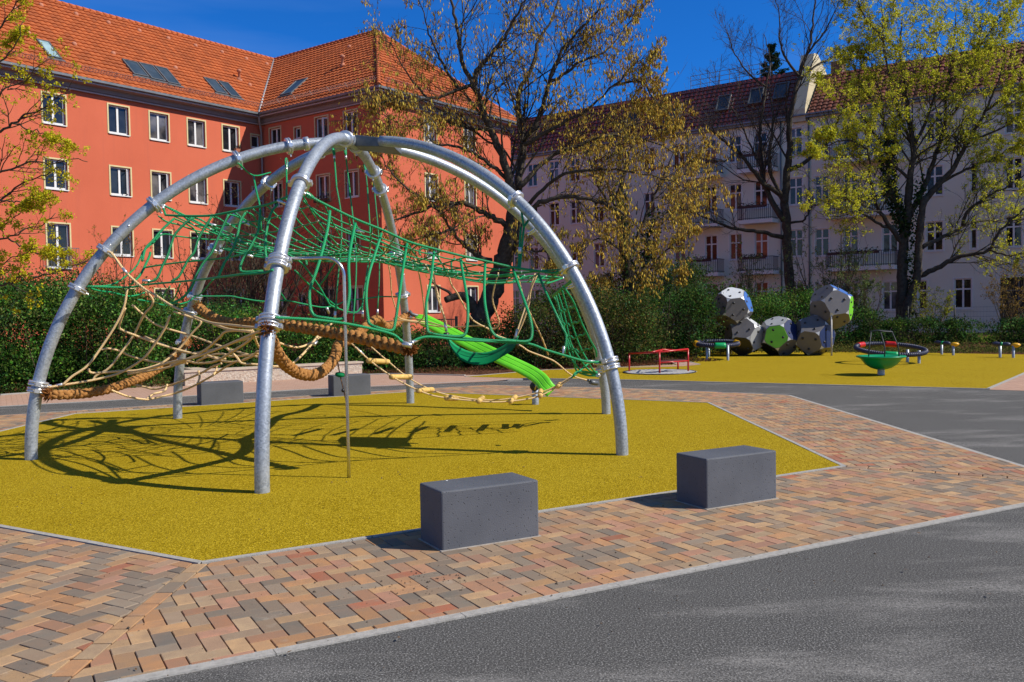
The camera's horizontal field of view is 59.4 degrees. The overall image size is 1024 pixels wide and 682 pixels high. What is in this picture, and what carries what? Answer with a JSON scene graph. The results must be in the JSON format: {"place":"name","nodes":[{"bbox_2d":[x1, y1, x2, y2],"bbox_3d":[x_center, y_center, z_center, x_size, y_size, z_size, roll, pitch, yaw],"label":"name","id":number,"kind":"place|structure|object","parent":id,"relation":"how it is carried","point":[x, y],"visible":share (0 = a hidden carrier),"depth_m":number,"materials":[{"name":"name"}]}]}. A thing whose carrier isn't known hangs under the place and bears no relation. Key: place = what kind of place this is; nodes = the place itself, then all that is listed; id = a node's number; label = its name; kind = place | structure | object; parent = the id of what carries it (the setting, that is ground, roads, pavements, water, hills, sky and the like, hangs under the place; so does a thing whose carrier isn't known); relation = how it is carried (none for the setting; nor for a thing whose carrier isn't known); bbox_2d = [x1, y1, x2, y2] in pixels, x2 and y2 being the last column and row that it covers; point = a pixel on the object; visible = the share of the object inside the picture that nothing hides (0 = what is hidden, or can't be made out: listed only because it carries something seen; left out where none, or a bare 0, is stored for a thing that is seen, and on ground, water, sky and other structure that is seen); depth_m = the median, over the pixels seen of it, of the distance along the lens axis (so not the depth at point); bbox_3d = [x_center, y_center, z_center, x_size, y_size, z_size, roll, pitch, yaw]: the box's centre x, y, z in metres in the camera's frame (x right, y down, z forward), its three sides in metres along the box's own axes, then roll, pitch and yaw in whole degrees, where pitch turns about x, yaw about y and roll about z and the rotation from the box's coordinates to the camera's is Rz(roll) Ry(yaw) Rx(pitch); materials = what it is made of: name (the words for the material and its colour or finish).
{"place":"outdoors","nodes":[
{"label":"outdoors","id":0,"kind":"place"},
{"bbox_2d":[0,0,516,349],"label":"red house","id":1,"kind":"structure","parent":0,"point":[158,110],"depth_m":45.02,"materials":[{"name":"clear paint"}]},
{"bbox_2d":[40,90,67,126],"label":"window","id":2,"kind":"structure","parent":1,"relation":"in","point":[60,118],"depth_m":40.05,"materials":[{"name":"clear glass"}]},
{"bbox_2d":[43,156,69,190],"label":"window","id":3,"kind":"structure","parent":1,"relation":"in","point":[54,186],"depth_m":40.03,"materials":[{"name":"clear glass"}]},
{"bbox_2d":[45,221,71,268],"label":"window","id":4,"kind":"structure","parent":1,"relation":"in","point":[62,227],"depth_m":40.20,"materials":[{"name":"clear glass"}]},
{"bbox_2d":[107,102,130,136],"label":"window","id":5,"kind":"structure","parent":1,"relation":"in","point":[116,116],"depth_m":42.35,"materials":[{"name":"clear glass"}]},
{"bbox_2d":[109,164,132,196],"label":"window","id":6,"kind":"structure","parent":1,"relation":"in","point":[118,177],"depth_m":42.45,"materials":[{"name":"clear glass"}]},
{"bbox_2d":[111,225,133,256],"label":"window","id":7,"kind":"structure","parent":1,"relation":"in","point":[126,248],"depth_m":42.72,"materials":[{"name":"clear glass"}]},
{"bbox_2d":[148,110,169,142],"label":"window","id":8,"kind":"structure","parent":1,"relation":"in","point":[157,122],"depth_m":44.05,"materials":[{"name":"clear glass"}]},
{"bbox_2d":[150,170,171,200],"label":"window","id":9,"kind":"structure","parent":1,"relation":"in","point":[159,182],"depth_m":44.11,"materials":[{"name":"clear glass"}]},
{"bbox_2d":[152,228,173,258],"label":"window","id":10,"kind":"structure","parent":1,"relation":"in","point":[163,241],"depth_m":44.25,"materials":[{"name":"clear glass"}]},
{"bbox_2d":[186,117,206,147],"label":"window","id":11,"kind":"structure","parent":1,"relation":"in","point":[195,129],"depth_m":45.72,"materials":[{"name":"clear glass"}]},
{"bbox_2d":[188,174,208,204],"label":"window","id":12,"kind":"structure","parent":1,"relation":"in","point":[200,187],"depth_m":45.92,"materials":[{"name":"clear glass"}]},
{"bbox_2d":[190,231,209,259],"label":"window","id":13,"kind":"structure","parent":1,"relation":"in","point":[197,253],"depth_m":45.90,"materials":[{"name":"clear glass"}]},
{"bbox_2d":[221,123,239,152],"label":"window","id":14,"kind":"structure","parent":1,"relation":"in","point":[229,134],"depth_m":47.35,"materials":[{"name":"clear glass"}]},
{"bbox_2d":[223,179,241,207],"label":"window","id":15,"kind":"structure","parent":1,"relation":"in","point":[227,184],"depth_m":47.47,"materials":[{"name":"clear glass"}]},
{"bbox_2d":[344,168,359,198],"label":"window","id":16,"kind":"structure","parent":1,"relation":"in","point":[353,175],"depth_m":44.90,"materials":[{"name":"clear glass"}]},
{"bbox_2d":[0,374,520,405],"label":"pavement","id":17,"kind":"structure","parent":0,"point":[141,392],"depth_m":21.13,"materials":[{"name":"brick"}]},
{"bbox_2d":[0,392,840,560],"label":"play surface","id":18,"kind":"object","parent":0,"point":[557,447],"visible":0.83,"depth_m":10.17,"materials":[{"name":"yellow rubber"}]},
{"bbox_2d":[292,256,350,477],"bbox_3d":[-1.973,0.294,9.190,0.589,2.318,0.035,-1,2,2],"label":"grab pole","id":19,"kind":"object","parent":18,"relation":"on","point":[337,262],"visible":0.98,"depth_m":9.16,"materials":[{"name":"metal"}]},
{"bbox_2d":[24,130,627,493],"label":"climbing dome","id":20,"kind":"structure","parent":18,"relation":"on","point":[506,196],"depth_m":11.02,"materials":[{"name":"metal"}]},
{"bbox_2d":[39,335,192,401],"bbox_3d":[-5.260,0.326,12.594,0.472,0.711,3.842,-1,2,6],"label":"thick rope","id":21,"kind":"object","parent":20,"relation":"hanging from","point":[52,394],"visible":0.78,"depth_m":11.45,"materials":[{"name":"fabric"}]},
{"bbox_2d":[48,250,332,400],"bbox_3d":[-4.015,-0.161,11.101,3.241,1.932,4.619,-1,2,0],"label":"tan climbing net","id":22,"kind":"object","parent":20,"relation":"hanging from","point":[205,355],"visible":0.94,"depth_m":11.13,"materials":[{"name":"fabric"}]},
{"bbox_2d":[191,301,419,357],"bbox_3d":[-3.066,-0.226,11.813,0.315,0.729,6.333,-3,3,-39],"label":"thick rope","id":23,"kind":"object","parent":20,"relation":"hanging from","point":[356,337],"visible":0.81,"depth_m":10.76,"materials":[{"name":"fabric"}]},
{"bbox_2d":[257,312,409,380],"bbox_3d":[-2.221,-0.016,12.490,0.321,0.804,7.690,-1,2,4],"label":"thick rope","id":24,"kind":"object","parent":20,"relation":"hanging from","point":[284,362],"visible":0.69,"depth_m":10.34,"materials":[{"name":"brown fabric"}]},
{"bbox_2d":[86,148,600,363],"bbox_3d":[-2.041,-1.283,12.448,6.135,3.056,7.490,-1,2,0],"label":"green climbing net","id":25,"kind":"object","parent":20,"relation":"hanging from","point":[412,265],"visible":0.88,"depth_m":10.91,"materials":[{"name":"fabric"}]},
{"bbox_2d":[425,262,537,364],"bbox_3d":[-0.385,-0.369,11.382,1.534,1.306,0.797,-1,2,12],"label":"rubber swing seat","id":26,"kind":"object","parent":25,"relation":"hanging from","point":[474,358],"visible":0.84,"depth_m":11.23,"materials":[{"name":"green plastic"}]},
{"bbox_2d":[351,343,571,403],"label":"rung bridge","id":27,"kind":"structure","parent":20,"relation":"hanging from","point":[448,397],"depth_m":12.63,"materials":[{"name":"beige"}]},
{"bbox_2d":[384,250,598,384],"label":"handrail ropes","id":28,"kind":"object","parent":20,"relation":"hanging from","point":[592,382],"visible":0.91,"depth_m":13.50,"materials":[{"name":"fabric"}]},
{"bbox_2d":[552,280,600,377],"bbox_3d":[0.818,-0.149,12.140,0.654,1.477,2.430,-1,2,9],"label":"ladder net","id":29,"kind":"object","parent":20,"relation":"hanging from","point":[593,373],"visible":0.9,"depth_m":12.41,"materials":[{"name":"green fabric"}]},
{"bbox_2d":[408,310,554,404],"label":"slide","id":30,"kind":"structure","parent":18,"relation":"on","point":[538,378],"depth_m":15.46,"materials":[{"name":"plastic"}]},
{"bbox_2d":[0,385,1023,681],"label":"pavement","id":31,"kind":"structure","parent":0,"point":[62,603],"depth_m":6.09,"materials":[{"name":"brick"}]},
{"bbox_2d":[197,380,244,405],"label":"concrete block","id":32,"kind":"structure","parent":31,"relation":"on","point":[219,392],"depth_m":17.10,"materials":[{"name":"concrete"}]},
{"bbox_2d":[328,373,370,395],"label":"concrete block","id":33,"kind":"structure","parent":31,"relation":"on","point":[359,383],"depth_m":18.42,"materials":[{"name":"concrete"}]},
{"bbox_2d":[418,472,540,551],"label":"concrete block","id":34,"kind":"structure","parent":31,"relation":"on","point":[463,513],"depth_m":6.51,"materials":[{"name":"concrete"}]},
{"bbox_2d":[2,416,1000,681],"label":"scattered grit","id":35,"kind":"object","parent":31,"relation":"on","point":[540,570],"visible":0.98,"depth_m":5.69,"materials":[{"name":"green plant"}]},
{"bbox_2d":[674,445,778,509],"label":"concrete block","id":36,"kind":"structure","parent":31,"relation":"on","point":[714,478],"depth_m":7.67,"materials":[{"name":"concrete"}]},
{"bbox_2d":[0,379,1023,681],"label":"asphalt path","id":37,"kind":"structure","parent":0,"point":[836,623],"depth_m":4.88,"materials":[{"name":"asphalt"}]},
{"bbox_2d":[0,332,1023,393],"bbox_3d":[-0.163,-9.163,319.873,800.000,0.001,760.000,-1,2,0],"label":"ground","id":38,"kind":"structure","parent":0,"point":[480,371],"depth_m":26.73,"materials":[{"name":"rubber"}]},
{"bbox_2d":[0,0,96,313],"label":"maple tree","id":39,"kind":"object","parent":38,"relation":"on","point":[44,196],"visible":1,"depth_m":18.92,"materials":[{"name":"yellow plant"}]},
{"bbox_2d":[0,247,101,391],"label":"hedge shrub","id":40,"kind":"object","parent":38,"relation":"on","point":[18,370],"visible":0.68,"depth_m":21.07,"materials":[{"name":"green plant"}]},
{"bbox_2d":[0,259,147,377],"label":"hedge shrub","id":41,"kind":"object","parent":38,"relation":"on","point":[66,278],"visible":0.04,"depth_m":24.64,"materials":[{"name":"green plant"}]},
{"bbox_2d":[0,372,172,393],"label":"ground cover","id":42,"kind":"object","parent":38,"relation":"on","point":[85,385],"visible":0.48,"depth_m":21.54,"materials":[{"name":"green plant"}]},
{"bbox_2d":[2,270,187,387],"bbox_3d":[-10.337,-0.336,22.798,4.611,2.923,3.966,-1,2,0],"label":"hedge shrub","id":43,"kind":"object","parent":38,"relation":"on","point":[108,305],"visible":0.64,"depth_m":21.88,"materials":[{"name":"green plant"}]},
{"bbox_2d":[47,214,162,337],"bbox_3d":[-11.977,-1.499,27.150,2.966,5.003,3.179,-1,2,0],"label":"budding shrub","id":44,"kind":"object","parent":38,"relation":"on","point":[97,274],"visible":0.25,"depth_m":26.83,"materials":[{"name":"green plant"}]},
{"bbox_2d":[94,289,294,366],"bbox_3d":[-9.217,-0.334,26.294,5.965,2.636,3.724,-1,2,0],"label":"hedge shrub","id":45,"kind":"object","parent":38,"relation":"on","point":[233,300],"visible":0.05,"depth_m":26.20,"materials":[{"name":"green plant"}]},
{"bbox_2d":[117,294,293,380],"bbox_3d":[-8.243,-0.101,24.235,4.467,2.280,3.396,-1,2,0],"label":"hedge shrub","id":46,"kind":"object","parent":38,"relation":"on","point":[211,330],"visible":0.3,"depth_m":23.51,"materials":[{"name":"green plant"}]},
{"bbox_2d":[144,190,276,348],"bbox_3d":[-10.407,-2.398,30.955,4.926,6.489,3.424,-1,2,0],"label":"budding shrub","id":47,"kind":"object","parent":38,"relation":"on","point":[217,282],"visible":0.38,"depth_m":30.80,"materials":[{"name":"green plant"}]},
{"bbox_2d":[145,151,349,340],"bbox_3d":[-8.944,-3.159,32.863,6.373,7.855,6.723,0,2,32],"label":"budding shrub","id":48,"kind":"object","parent":38,"relation":"on","point":[260,291],"visible":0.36,"depth_m":32.83,"materials":[{"name":"green plant"}]},
{"bbox_2d":[0,378,522,406],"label":"kerb","id":49,"kind":"structure","parent":38,"relation":"on","point":[289,390],"depth_m":20.14,"materials":[{"name":"concrete"}]},
{"bbox_2d":[183,361,362,385],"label":"stone wall","id":50,"kind":"structure","parent":38,"relation":"on","point":[246,374],"depth_m":22.73,"materials":[{"name":"stone"}]},
{"bbox_2d":[237,314,363,364],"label":"hedge shrub","id":51,"kind":"object","parent":38,"relation":"on","point":[294,337],"visible":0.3,"depth_m":25.14,"materials":[{"name":"green plant"}]},
{"bbox_2d":[280,208,362,354],"bbox_3d":[-6.622,-1.826,29.664,3.161,5.298,4.875,-1,2,0],"label":"budding shrub","id":52,"kind":"object","parent":38,"relation":"on","point":[321,312],"visible":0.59,"depth_m":29.87,"materials":[{"name":"green plant"}]},
{"bbox_2d":[318,318,436,369],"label":"hedge shrub","id":53,"kind":"object","parent":38,"relation":"on","point":[398,331],"visible":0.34,"depth_m":26.34,"materials":[{"name":"green plant"}]},
{"bbox_2d":[0,391,845,563],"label":"kerb","id":54,"kind":"structure","parent":38,"relation":"on","point":[139,551],"depth_m":7.00,"materials":[{"name":"concrete"}]},
{"bbox_2d":[385,324,473,368],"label":"hedge shrub","id":55,"kind":"object","parent":38,"relation":"on","point":[450,358],"visible":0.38,"depth_m":26.65,"materials":[{"name":"green plant"}]},
{"bbox_2d":[450,319,544,366],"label":"hedge shrub","id":56,"kind":"object","parent":38,"relation":"on","point":[485,333],"visible":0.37,"depth_m":26.95,"materials":[{"name":"green plant"}]},
{"bbox_2d":[12,385,1023,681],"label":"kerb","id":57,"kind":"structure","parent":38,"relation":"on","point":[440,619],"depth_m":5.24,"materials":[{"name":"concrete"}]},
{"bbox_2d":[329,0,742,338],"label":"catkin tree","id":58,"kind":"object","parent":38,"relation":"on","point":[508,245],"visible":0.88,"depth_m":27.55,"materials":[{"name":"brown plant"}]},
{"bbox_2d":[362,353,719,373],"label":"ground cover","id":59,"kind":"object","parent":38,"relation":"on","point":[466,368],"visible":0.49,"depth_m":26.52,"materials":[{"name":"green plant"}]},
{"bbox_2d":[488,284,610,366],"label":"hedge shrub","id":60,"kind":"object","parent":38,"relation":"on","point":[542,316],"visible":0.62,"depth_m":26.68,"materials":[{"name":"green plant"}]},
{"bbox_2d":[517,273,635,357],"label":"hedge shrub","id":61,"kind":"object","parent":38,"relation":"on","point":[596,292],"visible":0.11,"depth_m":31.09,"materials":[{"name":"green plant"}]},
{"bbox_2d":[543,283,676,362],"bbox_3d":[3.079,-0.563,28.419,4.336,2.511,3.429,-1,2,0],"label":"hedge shrub","id":62,"kind":"object","parent":38,"relation":"on","point":[616,316],"visible":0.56,"depth_m":27.88,"materials":[{"name":"green plant"}]},
{"bbox_2d":[557,36,687,256],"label":"bare tree","id":63,"kind":"object","parent":38,"relation":"on","point":[605,181],"visible":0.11,"depth_m":63.70,"materials":[{"name":"brown plant"}]},
{"bbox_2d":[586,259,661,343],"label":"hedge shrub","id":64,"kind":"object","parent":38,"relation":"on","point":[636,276],"visible":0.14,"depth_m":34.02,"materials":[{"name":"green plant"}]},
{"bbox_2d":[557,67,720,332],"bbox_3d":[4.842,-5.110,33.995,6.418,10.771,3.733,-1,2,0],"label":"catkin tree","id":65,"kind":"object","parent":38,"relation":"on","point":[680,272],"visible":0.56,"depth_m":33.61,"materials":[{"name":"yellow plant"}]},
{"bbox_2d":[611,280,727,358],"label":"hedge shrub","id":66,"kind":"object","parent":38,"relation":"on","point":[694,305],"visible":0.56,"depth_m":29.86,"materials":[{"name":"green plant"}]},
{"bbox_2d":[646,252,722,346],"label":"hedge shrub","id":67,"kind":"object","parent":38,"relation":"on","point":[696,274],"visible":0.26,"depth_m":36.92,"materials":[{"name":"green plant"}]},
{"bbox_2d":[658,270,764,354],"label":"hedge shrub","id":68,"kind":"object","parent":38,"relation":"on","point":[716,292],"visible":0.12,"depth_m":32.26,"materials":[{"name":"green plant"}]},
{"bbox_2d":[729,241,776,319],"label":"budding shrub","id":69,"kind":"object","parent":38,"relation":"on","point":[747,274],"visible":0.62,"depth_m":41.35,"materials":[{"name":"green plant"}]},
{"bbox_2d":[523,378,987,388],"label":"kerb","id":70,"kind":"structure","parent":38,"relation":"on","point":[779,383],"depth_m":19.45,"materials":[{"name":"concrete"}]},
{"bbox_2d":[705,287,808,349],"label":"hedge shrub","id":71,"kind":"object","parent":38,"relation":"on","point":[765,312],"visible":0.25,"depth_m":34.91,"materials":[{"name":"green plant"}]},
{"bbox_2d":[651,0,875,322],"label":"bare tree","id":72,"kind":"object","parent":38,"relation":"on","point":[783,194],"visible":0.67,"depth_m":43.28,"materials":[{"name":"brown plant"}]},
{"bbox_2d":[510,41,1023,331],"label":"grey house","id":73,"kind":"structure","parent":38,"relation":"on","point":[716,247],"depth_m":57.18,"materials":[{"name":"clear paint"}]},
{"bbox_2d":[704,234,717,261],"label":"window","id":74,"kind":"structure","parent":73,"relation":"in","point":[711,240],"depth_m":60.88,"materials":[{"name":"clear glass"}]},
{"bbox_2d":[728,232,742,260],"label":"window","id":75,"kind":"structure","parent":73,"relation":"in","point":[734,238],"depth_m":59.87,"materials":[{"name":"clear glass"}]},
{"bbox_2d":[754,230,768,259],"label":"window","id":76,"kind":"structure","parent":73,"relation":"in","point":[761,241],"depth_m":58.76,"materials":[{"name":"red glass"}]},
{"bbox_2d":[789,176,803,205],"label":"window","id":77,"kind":"structure","parent":73,"relation":"in","point":[795,183],"depth_m":57.29,"materials":[{"name":"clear glass"}]},
{"bbox_2d":[814,227,829,256],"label":"window","id":78,"kind":"structure","parent":73,"relation":"in","point":[821,236],"depth_m":56.43,"materials":[{"name":"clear glass"}]},
{"bbox_2d":[881,280,896,310],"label":"window","id":79,"kind":"structure","parent":73,"relation":"in","point":[889,303],"depth_m":54.17,"materials":[{"name":"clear glass"}]},
{"bbox_2d":[881,223,898,253],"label":"window","id":80,"kind":"structure","parent":73,"relation":"in","point":[889,241],"depth_m":54.09,"materials":[{"name":"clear glass"}]},
{"bbox_2d":[925,164,943,196],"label":"window","id":81,"kind":"structure","parent":73,"relation":"in","point":[938,171],"depth_m":52.36,"materials":[{"name":"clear glass"}]},
{"bbox_2d":[925,219,944,251],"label":"window","id":82,"kind":"structure","parent":73,"relation":"in","point":[939,246],"depth_m":52.51,"materials":[{"name":"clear glass"}]},
{"bbox_2d":[953,277,972,309],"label":"window","id":83,"kind":"structure","parent":73,"relation":"in","point":[963,299],"depth_m":51.74,"materials":[{"name":"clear glass"}]},
{"bbox_2d":[1003,214,1023,247],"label":"window","id":84,"kind":"structure","parent":73,"relation":"in","point":[1016,230],"depth_m":50.06,"materials":[{"name":"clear glass"}]},
{"bbox_2d":[1004,155,1023,189],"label":"window","id":85,"kind":"structure","parent":73,"relation":"in","point":[1020,159],"depth_m":49.95,"materials":[{"name":"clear glass"}]},
{"bbox_2d":[756,43,789,76],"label":"pine tree","id":86,"kind":"object","parent":38,"relation":"on","point":[775,62],"visible":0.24,"depth_m":75.51,"materials":[{"name":"green plant"}]},
{"bbox_2d":[751,280,843,335],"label":"hedge shrub","id":87,"kind":"object","parent":38,"relation":"on","point":[804,302],"visible":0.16,"depth_m":37.18,"materials":[{"name":"green plant"}]},
{"bbox_2d":[774,215,869,340],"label":"budding shrub","id":88,"kind":"object","parent":38,"relation":"on","point":[848,261],"visible":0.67,"depth_m":41.73,"materials":[{"name":"green plant"}]},
{"bbox_2d":[795,304,895,346],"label":"hedge shrub","id":89,"kind":"object","parent":38,"relation":"on","point":[865,315],"visible":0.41,"depth_m":35.23,"materials":[{"name":"green plant"}]},
{"bbox_2d":[833,250,893,326],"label":"budding shrub","id":90,"kind":"object","parent":38,"relation":"on","point":[866,284],"visible":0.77,"depth_m":37.64,"materials":[{"name":"green plant"}]},
{"bbox_2d":[717,335,1023,353],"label":"ground cover","id":91,"kind":"object","parent":38,"relation":"on","point":[946,349],"visible":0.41,"depth_m":31.23,"materials":[{"name":"green plant"}]},
{"bbox_2d":[787,0,1023,340],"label":"maple tree","id":92,"kind":"object","parent":38,"relation":"on","point":[905,212],"visible":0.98,"depth_m":40.27,"materials":[{"name":"green plant"}]},
{"bbox_2d":[841,313,990,345],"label":"hedge","id":93,"kind":"object","parent":38,"relation":"on","point":[956,325],"visible":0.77,"depth_m":35.81,"materials":[{"name":"green plant"}]},
{"bbox_2d":[905,280,956,337],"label":"budding shrub","id":94,"kind":"object","parent":38,"relation":"on","point":[947,309],"visible":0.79,"depth_m":37.60,"materials":[{"name":"green plant"}]},
{"bbox_2d":[980,263,1023,339],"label":"budding shrub","id":95,"kind":"object","parent":38,"relation":"on","point":[1011,310],"visible":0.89,"depth_m":36.90,"materials":[{"name":"green plant"}]},
{"bbox_2d":[980,314,1023,346],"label":"hedge","id":96,"kind":"object","parent":38,"relation":"on","point":[1016,326],"visible":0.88,"depth_m":33.58,"materials":[{"name":"green plant"}]},
{"bbox_2d":[59,0,1023,117],"label":"sky","id":97,"kind":"structure","parent":0,"point":[272,28],"materials":[{"name":"blue"}]},
{"bbox_2d":[467,350,1023,387],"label":"play surface","id":98,"kind":"object","parent":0,"point":[963,370],"visible":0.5,"depth_m":23.06,"materials":[{"name":"yellow rubber"}]},
{"bbox_2d":[623,348,695,374],"bbox_3d":[3.880,0.518,23.584,1.938,0.626,1.917,-1,2,0],"label":"carousel","id":99,"kind":"object","parent":98,"relation":"on","point":[659,371],"visible":0.97,"depth_m":23.51,"materials":[{"name":"metal"}]},
{"bbox_2d":[693,339,740,359],"bbox_3d":[6.747,0.266,29.163,1.469,0.644,2.011,0,2,31],"label":"spinning ring","id":100,"kind":"object","parent":98,"relation":"on","point":[727,344],"visible":1,"depth_m":28.44,"materials":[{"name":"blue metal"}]},
{"bbox_2d":[712,285,853,355],"bbox_3d":[9.228,-0.664,30.633,4.720,2.466,1.592,-1,2,10],"label":"climbing polyhedra","id":101,"kind":"object","parent":98,"relation":"on","point":[831,310],"visible":0.98,"depth_m":30.20,"materials":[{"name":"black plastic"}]},
{"bbox_2d":[856,330,906,374],"bbox_3d":[8.804,0.273,21.397,1.130,1.085,1.130,-1,2,0],"label":"spinning bowl","id":102,"kind":"object","parent":98,"relation":"on","point":[881,363],"visible":1,"depth_m":21.19,"materials":[{"name":"green plastic"}]},
{"bbox_2d":[853,341,928,362],"bbox_3d":[10.858,0.334,25.733,1.989,0.596,1.974,-1,2,0],"label":"spinning ring","id":103,"kind":"object","parent":98,"relation":"on","point":[921,351],"visible":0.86,"depth_m":25.75,"materials":[{"name":"black rubber"}]},
{"bbox_2d":[989,374,1023,390],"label":"pavement","id":104,"kind":"structure","parent":0,"point":[1017,383],"depth_m":18.14,"materials":[{"name":"brick"}]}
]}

